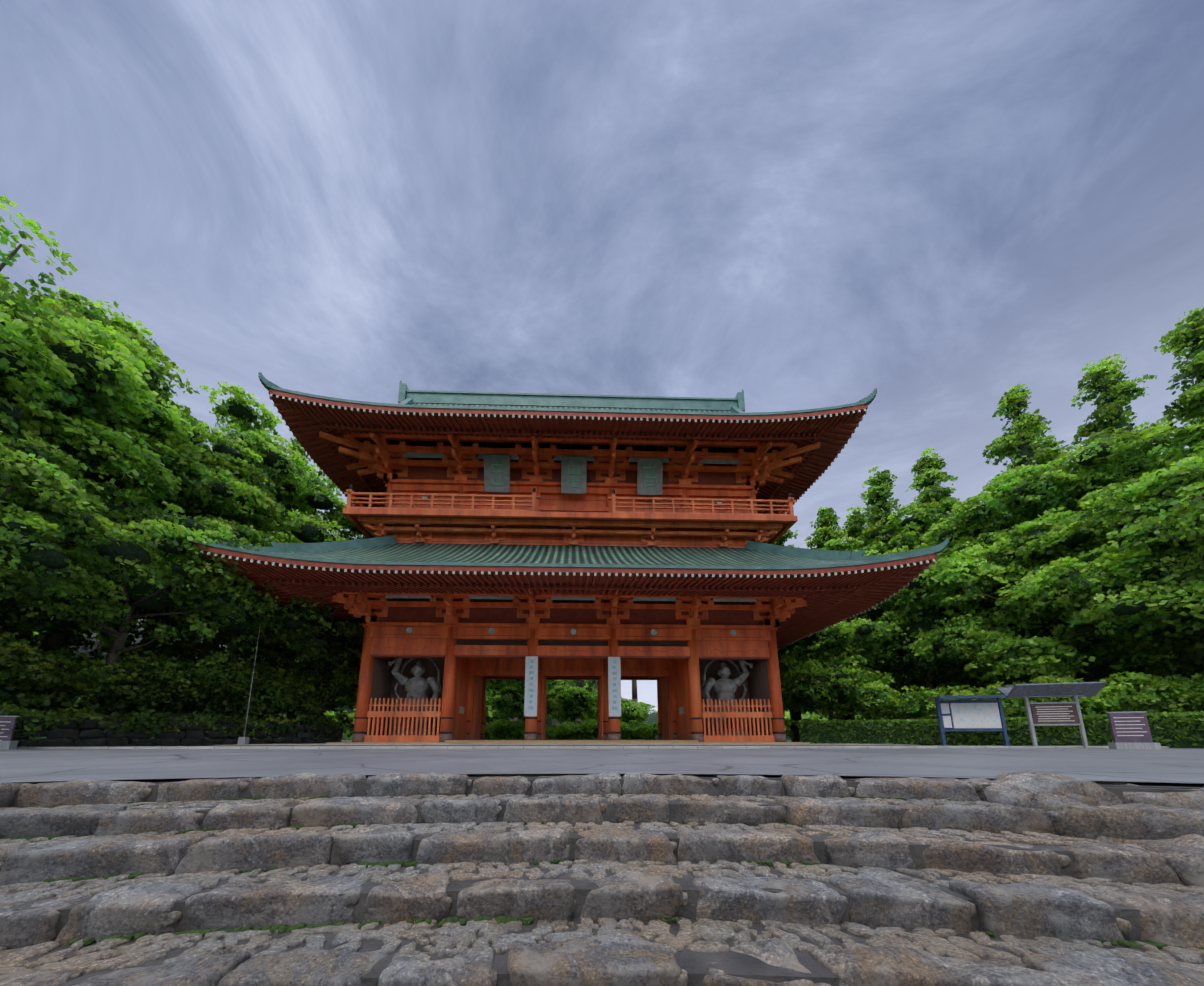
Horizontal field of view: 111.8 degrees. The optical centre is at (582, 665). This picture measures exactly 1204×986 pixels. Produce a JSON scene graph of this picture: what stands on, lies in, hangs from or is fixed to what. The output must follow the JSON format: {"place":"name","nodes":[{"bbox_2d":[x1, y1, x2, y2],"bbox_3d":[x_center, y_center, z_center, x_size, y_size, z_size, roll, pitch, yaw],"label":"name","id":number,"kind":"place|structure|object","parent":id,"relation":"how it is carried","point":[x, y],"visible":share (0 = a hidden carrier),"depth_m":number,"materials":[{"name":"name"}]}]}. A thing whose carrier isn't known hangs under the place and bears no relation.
{"place":"outdoors","nodes":[
{"label":"outdoors","id":0,"kind":"place"},
{"bbox_2d":[0,617,330,725],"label":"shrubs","id":1,"kind":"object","parent":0,"point":[177,713],"depth_m":19.59,"materials":[{"name":"green plant"}]},
{"bbox_2d":[0,431,123,636],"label":"maple","id":2,"kind":"object","parent":1,"relation":"on","point":[25,540],"visible":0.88,"depth_m":13.53,"materials":[{"name":"green plant"}]},
{"bbox_2d":[0,388,156,547],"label":"maple","id":3,"kind":"object","parent":1,"relation":"on","point":[11,417],"visible":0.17,"depth_m":15.20,"materials":[{"name":"green plant"}]},
{"bbox_2d":[0,195,195,512],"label":"tree","id":4,"kind":"object","parent":1,"relation":"on","point":[42,362],"visible":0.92,"depth_m":15.60,"materials":[{"name":"green plant"}]},
{"bbox_2d":[0,286,262,715],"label":"tree","id":5,"kind":"object","parent":1,"relation":"on","point":[75,303],"visible":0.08,"depth_m":19.48,"materials":[{"name":"green plant"}]},
{"bbox_2d":[0,492,278,729],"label":"maple","id":6,"kind":"object","parent":1,"relation":"on","point":[132,585],"visible":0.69,"depth_m":16.23,"materials":[{"name":"green plant"}]},
{"bbox_2d":[94,448,210,650],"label":"tree","id":7,"kind":"object","parent":1,"relation":"on","point":[99,648],"depth_m":25.81,"materials":[{"name":"green plant"}]},
{"bbox_2d":[0,566,358,743],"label":"bank shrubs","id":8,"kind":"object","parent":1,"relation":"on","point":[171,677],"visible":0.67,"depth_m":18.27,"materials":[{"name":"green plant"}]},
{"bbox_2d":[75,389,290,659],"bbox_3d":[-20.804,-4.783,20.590,10.025,15.712,11.131,0,-10,-2],"label":"maple","id":9,"kind":"object","parent":1,"relation":"on","point":[220,487],"visible":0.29,"depth_m":19.97,"materials":[{"name":"green plant"}]},
{"bbox_2d":[146,381,311,640],"bbox_3d":[-23.281,-6.503,25.354,12.497,20.862,13.082,0,-10,-2],"label":"tree","id":10,"kind":"object","parent":1,"relation":"on","point":[276,464],"visible":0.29,"depth_m":25.51,"materials":[{"name":"green plant"}]},
{"bbox_2d":[143,538,341,730],"bbox_3d":[-17.201,-1.692,20.429,9.578,10.002,7.975,-4,-11,23],"label":"maple","id":11,"kind":"object","parent":1,"relation":"on","point":[299,623],"visible":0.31,"depth_m":19.30,"materials":[{"name":"green plant"}]},
{"bbox_2d":[267,437,321,664],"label":"cedar tree","id":12,"kind":"object","parent":1,"relation":"on","point":[295,444],"depth_m":38.02,"materials":[{"name":"green plant"}]},
{"bbox_2d":[233,594,363,731],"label":"maple","id":13,"kind":"object","parent":1,"relation":"on","point":[323,645],"visible":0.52,"depth_m":22.40,"materials":[{"name":"green plant"}]},
{"bbox_2d":[266,509,347,672],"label":"maple","id":14,"kind":"object","parent":1,"relation":"on","point":[307,529],"visible":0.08,"depth_m":24.76,"materials":[{"name":"green plant"}]},
{"bbox_2d":[262,464,367,668],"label":"tree","id":15,"kind":"object","parent":1,"relation":"on","point":[316,491],"visible":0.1,"depth_m":29.62,"materials":[{"name":"green plant"}]},
{"bbox_2d":[334,635,361,693],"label":"maple","id":16,"kind":"object","parent":1,"relation":"on","point":[355,687],"visible":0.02,"depth_m":27.14,"materials":[{"name":"green plant"}]},
{"bbox_2d":[183,372,949,559],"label":"gate ridge","id":17,"kind":"structure","parent":0,"point":[406,395],"depth_m":28.26,"materials":[{"name":"green metal"}]},
{"bbox_2d":[194,541,932,568],"bbox_3d":[-0.348,-4.563,16.947,31.180,1.014,0.001,0,-10,-2],"label":"roof edge","id":18,"kind":"object","parent":17,"relation":"attached to","point":[557,564],"visible":0.92,"depth_m":16.85,"materials":[{"name":"red wood"}]},
{"bbox_2d":[261,543,867,565],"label":"roof","id":19,"kind":"structure","parent":17,"relation":"on","point":[507,553],"depth_m":20.18,"materials":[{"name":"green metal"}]},
{"bbox_2d":[272,386,864,414],"bbox_3d":[-0.384,-12.652,19.601,28.980,1.017,0.001,0,-10,-2],"label":"roof edge","id":20,"kind":"object","parent":17,"relation":"attached to","point":[556,409],"visible":0.98,"depth_m":19.51,"materials":[{"name":"red wood"}]},
{"bbox_2d":[406,497,735,709],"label":"plaques","id":21,"kind":"object","parent":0,"point":[572,631],"visible":0.9,"depth_m":21.06,"materials":[{"name":"wood"}]},
{"bbox_2d":[412,403,731,452],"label":"roof","id":22,"kind":"structure","parent":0,"point":[568,446],"depth_m":29.78,"materials":[{"name":"red wood"}]},
{"bbox_2d":[0,658,1169,739],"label":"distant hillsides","id":23,"kind":"structure","parent":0,"point":[653,717],"depth_m":108.61,"materials":[{"name":"green plant"}]},
{"bbox_2d":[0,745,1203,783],"bbox_3d":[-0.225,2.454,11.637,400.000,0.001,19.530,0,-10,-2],"label":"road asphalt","id":24,"kind":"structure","parent":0,"point":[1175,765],"depth_m":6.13,"materials":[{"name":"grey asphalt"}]},
{"bbox_2d":[0,716,18,749],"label":"sign panel","id":25,"kind":"object","parent":24,"relation":"on","point":[7,733],"visible":0.98,"depth_m":13.45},
{"bbox_2d":[237,625,260,744],"bbox_3d":[-15.136,0.869,18.637,0.300,5.600,0.240,0,-10,-2],"label":"pole","id":26,"kind":"object","parent":24,"relation":"on","point":[243,740],"visible":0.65,"depth_m":18.29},
{"bbox_2d":[928,695,1011,745],"bbox_3d":[17.944,2.571,18.749,2.900,2.290,0.820,-2,-10,10],"label":"notice board","id":27,"kind":"object","parent":24,"relation":"on","point":[970,715],"visible":0.9,"depth_m":18.84,"materials":[{"name":"metal"}]},
{"bbox_2d":[996,682,1106,747],"bbox_3d":[18.066,1.938,15.621,2.691,2.427,1.165,-3,-11,16],"label":"roofed notice board","id":28,"kind":"object","parent":24,"relation":"on","point":[1052,713],"visible":0.98,"depth_m":15.56,"materials":[{"name":"metal"}]},
{"bbox_2d":[1105,711,1160,748],"bbox_3d":[18.618,2.215,13.861,1.060,1.260,0.320,-4,-11,20],"label":"sign panel","id":29,"kind":"object","parent":24,"relation":"on","point":[1130,730],"visible":1,"depth_m":13.82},
{"bbox_2d":[0,0,1203,713],"label":"sky","id":30,"kind":"structure","parent":0,"point":[941,208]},
{"bbox_2d":[10,740,1202,783],"bbox_3d":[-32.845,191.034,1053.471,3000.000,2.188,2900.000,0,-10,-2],"label":"ground","id":31,"kind":"structure","parent":0,"point":[588,774],"depth_m":4.26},
{"bbox_2d":[12,718,343,746],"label":"dry stone wall","id":32,"kind":"structure","parent":31,"relation":"on","point":[63,735],"depth_m":17.07,"materials":[{"name":"grey stone"}]},
{"bbox_2d":[510,685,517,739],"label":"tree","id":33,"kind":"object","parent":31,"relation":"on","point":[515,719],"depth_m":50.22,"materials":[{"name":"green plant"}]},
{"bbox_2d":[486,679,566,739],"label":"tree","id":34,"kind":"object","parent":31,"relation":"on","point":[509,707],"visible":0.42,"depth_m":38.80,"materials":[{"name":"green plant"}]},
{"bbox_2d":[552,684,559,726],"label":"tree","id":35,"kind":"object","parent":31,"relation":"on","point":[555,723],"depth_m":56.17,"materials":[{"name":"green plant"}]},
{"bbox_2d":[208,743,919,745],"bbox_3d":[-0.623,4.839,24.324,29.000,0.400,15.700,0,-10,-2],"label":"gate platform","id":36,"kind":"object","parent":31,"relation":"on","point":[811,744],"visible":0.21,"depth_m":17.63,"materials":[{"name":"stone"}]},
{"bbox_2d":[326,740,810,743],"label":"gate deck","id":37,"kind":"structure","parent":36,"relation":"on","point":[571,742],"depth_m":19.73,"materials":[{"name":"grey stone"}]},
{"bbox_2d":[388,658,442,734],"bbox_3d":[-9.090,1.702,22.082,2.822,5.040,1.888,0,-10,-2],"label":"statue","id":38,"kind":"object","parent":37,"relation":"on","point":[416,686],"visible":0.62,"depth_m":21.93,"materials":[{"name":"grey stone"}]},
{"bbox_2d":[352,734,786,741],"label":"column bases","id":39,"kind":"object","parent":37,"relation":"on","point":[444,737],"visible":0.42,"depth_m":20.68,"materials":[{"name":"grey stone"}]},
{"bbox_2d":[319,431,819,741],"bbox_3d":[-0.632,-3.385,26.109,26.211,16.281,12.711,0,-10,-2],"label":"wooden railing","id":40,"kind":"object","parent":37,"relation":"on","point":[434,714],"visible":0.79,"depth_m":21.56,"materials":[{"name":"red wood"}]},
{"bbox_2d":[192,550,935,648],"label":"roof rafters","id":41,"kind":"object","parent":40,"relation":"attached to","point":[510,573],"visible":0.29,"depth_m":16.86,"materials":[{"name":"red wood"}]},
{"bbox_2d":[199,551,315,593],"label":"roof soffit","id":42,"kind":"structure","parent":41,"relation":"attached to","point":[263,580],"depth_m":18.54,"materials":[{"name":"red wood"}]},
{"bbox_2d":[191,543,936,574],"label":"roof fascia","id":43,"kind":"structure","parent":41,"relation":"attached to","point":[561,569],"depth_m":16.86,"materials":[{"name":"red wood"}]},
{"bbox_2d":[199,550,935,591],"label":"roof soffit","id":44,"kind":"structure","parent":41,"relation":"attached to","point":[570,578],"depth_m":17.63,"materials":[{"name":"red wood"}]},
{"bbox_2d":[823,558,936,603],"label":"roof soffit","id":45,"kind":"structure","parent":41,"relation":"attached to","point":[905,573],"depth_m":18.93,"materials":[{"name":"red wood"}]},
{"bbox_2d":[342,431,797,739],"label":"gate","id":46,"kind":"structure","parent":37,"relation":"on","point":[678,683],"depth_m":21.93,"materials":[{"name":"red wood"}]},
{"bbox_2d":[194,551,934,648],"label":"roof eaves","id":47,"kind":"object","parent":46,"relation":"on","point":[820,611],"visible":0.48,"depth_m":18.82,"materials":[{"name":"red wood"}]},
{"bbox_2d":[270,396,865,513],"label":"rafters","id":48,"kind":"object","parent":46,"relation":"on","point":[367,485],"visible":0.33,"depth_m":21.11,"materials":[{"name":"red wood"}]},
{"bbox_2d":[269,394,385,506],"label":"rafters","id":49,"kind":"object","parent":48,"relation":"attached to","point":[285,406],"depth_m":21.69,"materials":[{"name":"red wood"}]},
{"bbox_2d":[269,394,866,511],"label":"gate rafter tips","id":50,"kind":"object","parent":48,"relation":"attached to","point":[562,417],"visible":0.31,"depth_m":19.56,"materials":[{"name":"wood"}]},
{"bbox_2d":[269,393,866,435],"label":"roof soffit","id":51,"kind":"structure","parent":48,"relation":"attached to","point":[577,421],"depth_m":20.28,"materials":[{"name":"red wood"}]},
{"bbox_2d":[268,389,867,419],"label":"roof fascia","id":52,"kind":"structure","parent":48,"relation":"attached to","point":[556,413],"depth_m":19.52,"materials":[{"name":"red wood"}]},
{"bbox_2d":[756,408,867,512],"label":"roof soffit","id":53,"kind":"structure","parent":48,"relation":"attached to","point":[851,420],"depth_m":22.48,"materials":[{"name":"red wood"}]},
{"bbox_2d":[324,433,814,627],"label":"roof brackets","id":54,"kind":"object","parent":46,"relation":"attached to","point":[365,613],"visible":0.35,"depth_m":22.40,"materials":[{"name":"red wood"}]},
{"bbox_2d":[370,658,769,734],"bbox_3d":[-0.574,1.662,23.296,21.200,5.350,3.750,0,-10,-2],"label":"gate niche","id":55,"kind":"object","parent":46,"relation":"attached to","point":[385,681],"visible":0.1,"depth_m":23.69,"materials":[{"name":"brown wood"}]},
{"bbox_2d":[351,402,789,679],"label":"wooden beams","id":56,"kind":"structure","parent":46,"relation":"attached to","point":[570,616],"depth_m":22.11,"materials":[{"name":"red wood"}]},
{"bbox_2d":[385,452,756,601],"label":"vents","id":57,"kind":"object","parent":46,"relation":"attached to","point":[557,457],"visible":0.15,"depth_m":21.66,"materials":[{"name":"red wood"}]},
{"bbox_2d":[459,656,683,715],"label":"sign boards","id":58,"kind":"object","parent":46,"relation":"attached to","point":[533,711],"visible":0.92,"depth_m":20.91,"materials":[{"name":"white wood"}]},
{"bbox_2d":[484,455,662,495],"bbox_3d":[-0.494,-10.637,22.864,9.980,1.974,0.620,0,-10,-2],"label":"gate plaque","id":59,"kind":"object","parent":46,"relation":"attached to","point":[491,472],"visible":0.98,"depth_m":22.84,"materials":[{"name":"wood"}]},
{"bbox_2d":[490,464,656,489],"bbox_3d":[-0.493,-10.657,22.831,9.324,1.422,0.432,0,-10,-2],"label":"gate glyph","id":60,"kind":"object","parent":59,"relation":"attached to","point":[576,474],"visible":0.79,"depth_m":22.80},
{"bbox_2d":[701,660,752,734],"bbox_3d":[7.925,1.796,22.603,2.621,5.040,1.855,4,-11,-20],"label":"statue","id":61,"kind":"object","parent":37,"relation":"on","point":[725,687],"visible":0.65,"depth_m":22.43,"materials":[{"name":"grey stone"}]},
{"bbox_2d":[485,719,657,739],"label":"garden shrubs","id":62,"kind":"object","parent":31,"relation":"on","point":[514,730],"visible":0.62,"depth_m":36.88,"materials":[{"name":"green plant"}]},
{"bbox_2d":[546,683,597,739],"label":"tree","id":63,"kind":"object","parent":31,"relation":"on","point":[577,703],"visible":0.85,"depth_m":39.97,"materials":[{"name":"green plant"}]},
{"bbox_2d":[576,680,582,739],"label":"tree","id":64,"kind":"object","parent":31,"relation":"on","point":[579,683],"depth_m":53.25,"materials":[{"name":"green plant"}]},
{"bbox_2d":[1,582,1203,739],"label":"distant canopy","id":65,"kind":"object","parent":31,"relation":"on","point":[591,683],"depth_m":101.39,"materials":[{"name":"green plant"}]},
{"bbox_2d":[2,775,1203,985],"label":"steps mortar bed","id":66,"kind":"object","parent":31,"relation":"on","point":[732,963],"visible":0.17,"depth_m":2.28,"materials":[{"name":"grey concrete"}]},
{"bbox_2d":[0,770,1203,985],"bbox_3d":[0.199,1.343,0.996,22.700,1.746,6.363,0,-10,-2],"label":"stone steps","id":67,"kind":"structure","parent":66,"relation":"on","point":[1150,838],"depth_m":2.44,"materials":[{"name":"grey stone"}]},
{"bbox_2d":[0,778,1203,985],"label":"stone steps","id":68,"kind":"structure","parent":66,"relation":"on","point":[444,938],"depth_m":2.21,"materials":[{"name":"stone"}]},
{"bbox_2d":[0,794,1203,949],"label":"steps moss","id":69,"kind":"object","parent":68,"relation":"on","point":[281,928],"visible":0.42,"depth_m":2.20,"materials":[{"name":"green plant"}]},
{"bbox_2d":[16,746,1202,748],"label":"pavement kerb","id":70,"kind":"structure","parent":31,"relation":"on","point":[355,747],"depth_m":14.77,"materials":[{"name":"stone"}]},
{"bbox_2d":[595,697,657,736],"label":"tree","id":71,"kind":"object","parent":31,"relation":"on","point":[639,712],"visible":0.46,"depth_m":42.98,"materials":[{"name":"green plant"}]},
{"bbox_2d":[632,680,637,706],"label":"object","id":72,"kind":"object","parent":31,"relation":"on","point":[634,691],"depth_m":61.32,"materials":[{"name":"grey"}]},
{"bbox_2d":[774,529,815,720],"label":"cedar tree","id":73,"kind":"object","parent":31,"relation":"on","point":[796,716],"depth_m":35.70,"materials":[{"name":"green plant"}]},
{"bbox_2d":[778,637,825,714],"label":"tree","id":74,"kind":"object","parent":31,"relation":"on","point":[795,707],"visible":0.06,"depth_m":30.78,"materials":[{"name":"green plant"}]},
{"bbox_2d":[780,646,895,719],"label":"tree","id":75,"kind":"object","parent":31,"relation":"on","point":[836,683],"visible":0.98,"depth_m":25.33,"materials":[{"name":"green plant"}]},
{"bbox_2d":[791,507,904,719],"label":"cedar tree","id":76,"kind":"object","parent":31,"relation":"on","point":[826,520],"visible":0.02,"depth_m":33.09,"materials":[{"name":"green plant"}]},
{"bbox_2d":[778,596,919,719],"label":"tree","id":77,"kind":"object","parent":31,"relation":"on","point":[824,644],"visible":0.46,"depth_m":26.55,"materials":[{"name":"green plant"}]},
{"bbox_2d":[806,524,941,717],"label":"tree","id":78,"kind":"object","parent":31,"relation":"on","point":[852,544],"visible":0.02,"depth_m":31.16,"materials":[{"name":"green plant"}]},
{"bbox_2d":[813,506,936,719],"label":"cedar tree","id":79,"kind":"object","parent":31,"relation":"on","point":[856,521],"visible":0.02,"depth_m":34.07,"materials":[{"name":"green plant"}]},
{"bbox_2d":[857,466,983,719],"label":"cedar tree","id":80,"kind":"object","parent":31,"relation":"on","point":[878,494],"visible":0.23,"depth_m":30.62,"materials":[{"name":"green plant"}]},
{"bbox_2d":[836,545,1016,718],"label":"tree","id":81,"kind":"object","parent":31,"relation":"on","point":[933,637],"visible":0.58,"depth_m":24.60,"materials":[{"name":"green plant"}]},
{"bbox_2d":[881,491,1044,693],"bbox_3d":[25.982,-3.459,27.410,12.103,17.894,10.688,0,-10,-2],"label":"tree","id":82,"kind":"object","parent":31,"relation":"on","point":[972,512],"visible":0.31,"depth_m":25.16,"materials":[{"name":"green plant"}]},
{"bbox_2d":[905,447,1033,694],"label":"cedar tree","id":83,"kind":"object","parent":31,"relation":"on","point":[927,477],"visible":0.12,"depth_m":30.76,"materials":[{"name":"green plant"}]},
{"bbox_2d":[789,711,1203,747],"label":"hedge","id":84,"kind":"object","parent":31,"relation":"on","point":[1181,729],"visible":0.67,"depth_m":19.47,"materials":[{"name":"green plant"}]},
{"bbox_2d":[853,672,1203,719],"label":"verge shrubs","id":85,"kind":"object","parent":31,"relation":"on","point":[1178,689],"visible":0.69,"depth_m":18.32,"materials":[{"name":"green plant"}]},
{"bbox_2d":[930,426,1176,715],"bbox_3d":[28.106,-3.958,23.221,13.056,17.435,11.460,0,-10,-2],"label":"tree","id":86,"kind":"object","parent":31,"relation":"on","point":[1038,485],"visible":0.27,"depth_m":22.79,"materials":[{"name":"green plant"}]},
{"bbox_2d":[909,502,1200,701],"bbox_3d":[25.609,-1.841,22.460,11.984,12.903,11.932,0,-10,-2],"label":"tree","id":87,"kind":"object","parent":31,"relation":"on","point":[1024,659],"visible":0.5,"depth_m":20.52,"materials":[{"name":"green plant"}]},
{"bbox_2d":[982,383,1153,701],"bbox_3d":[30.028,-7.156,26.325,7.977,24.750,8.384,10,-14,-44],"label":"cedar tree","id":88,"kind":"object","parent":31,"relation":"on","point":[1013,402],"depth_m":27.58,"materials":[{"name":"green plant"}]},
{"bbox_2d":[1013,422,1146,713],"bbox_3d":[35.349,-6.908,29.585,9.575,25.422,10.305,0,-10,-2],"label":"cedar tree","id":89,"kind":"object","parent":31,"relation":"on","point":[1051,442],"visible":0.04,"depth_m":30.95,"materials":[{"name":"green plant"}]},
{"bbox_2d":[995,455,1203,667],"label":"tree","id":90,"kind":"object","parent":31,"relation":"on","point":[1151,532],"visible":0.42,"depth_m":18.15,"materials":[{"name":"green plant"}]},
{"bbox_2d":[1022,420,1203,649],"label":"tree","id":91,"kind":"object","parent":31,"relation":"on","point":[1074,531],"visible":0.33,"depth_m":19.28,"materials":[{"name":"green plant"}]},
{"bbox_2d":[1071,353,1203,705],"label":"cedar tree","id":92,"kind":"object","parent":31,"relation":"on","point":[1105,376],"visible":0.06,"depth_m":23.89,"materials":[{"name":"green plant"}]},
{"bbox_2d":[1113,306,1203,680],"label":"cedar tree","id":93,"kind":"object","parent":31,"relation":"on","point":[1190,400],"visible":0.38,"depth_m":20.00,"materials":[{"name":"green plant"}]},
{"bbox_2d":[1130,492,1203,640],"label":"tree","id":94,"kind":"object","parent":31,"relation":"on","point":[1164,574],"visible":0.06,"depth_m":17.65,"materials":[{"name":"green plant"}]},
{"bbox_2d":[1166,513,1203,582],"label":"tree","id":95,"kind":"object","parent":31,"relation":"on","point":[1197,545],"visible":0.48,"depth_m":16.80,"materials":[{"name":"green plant"}]}
]}

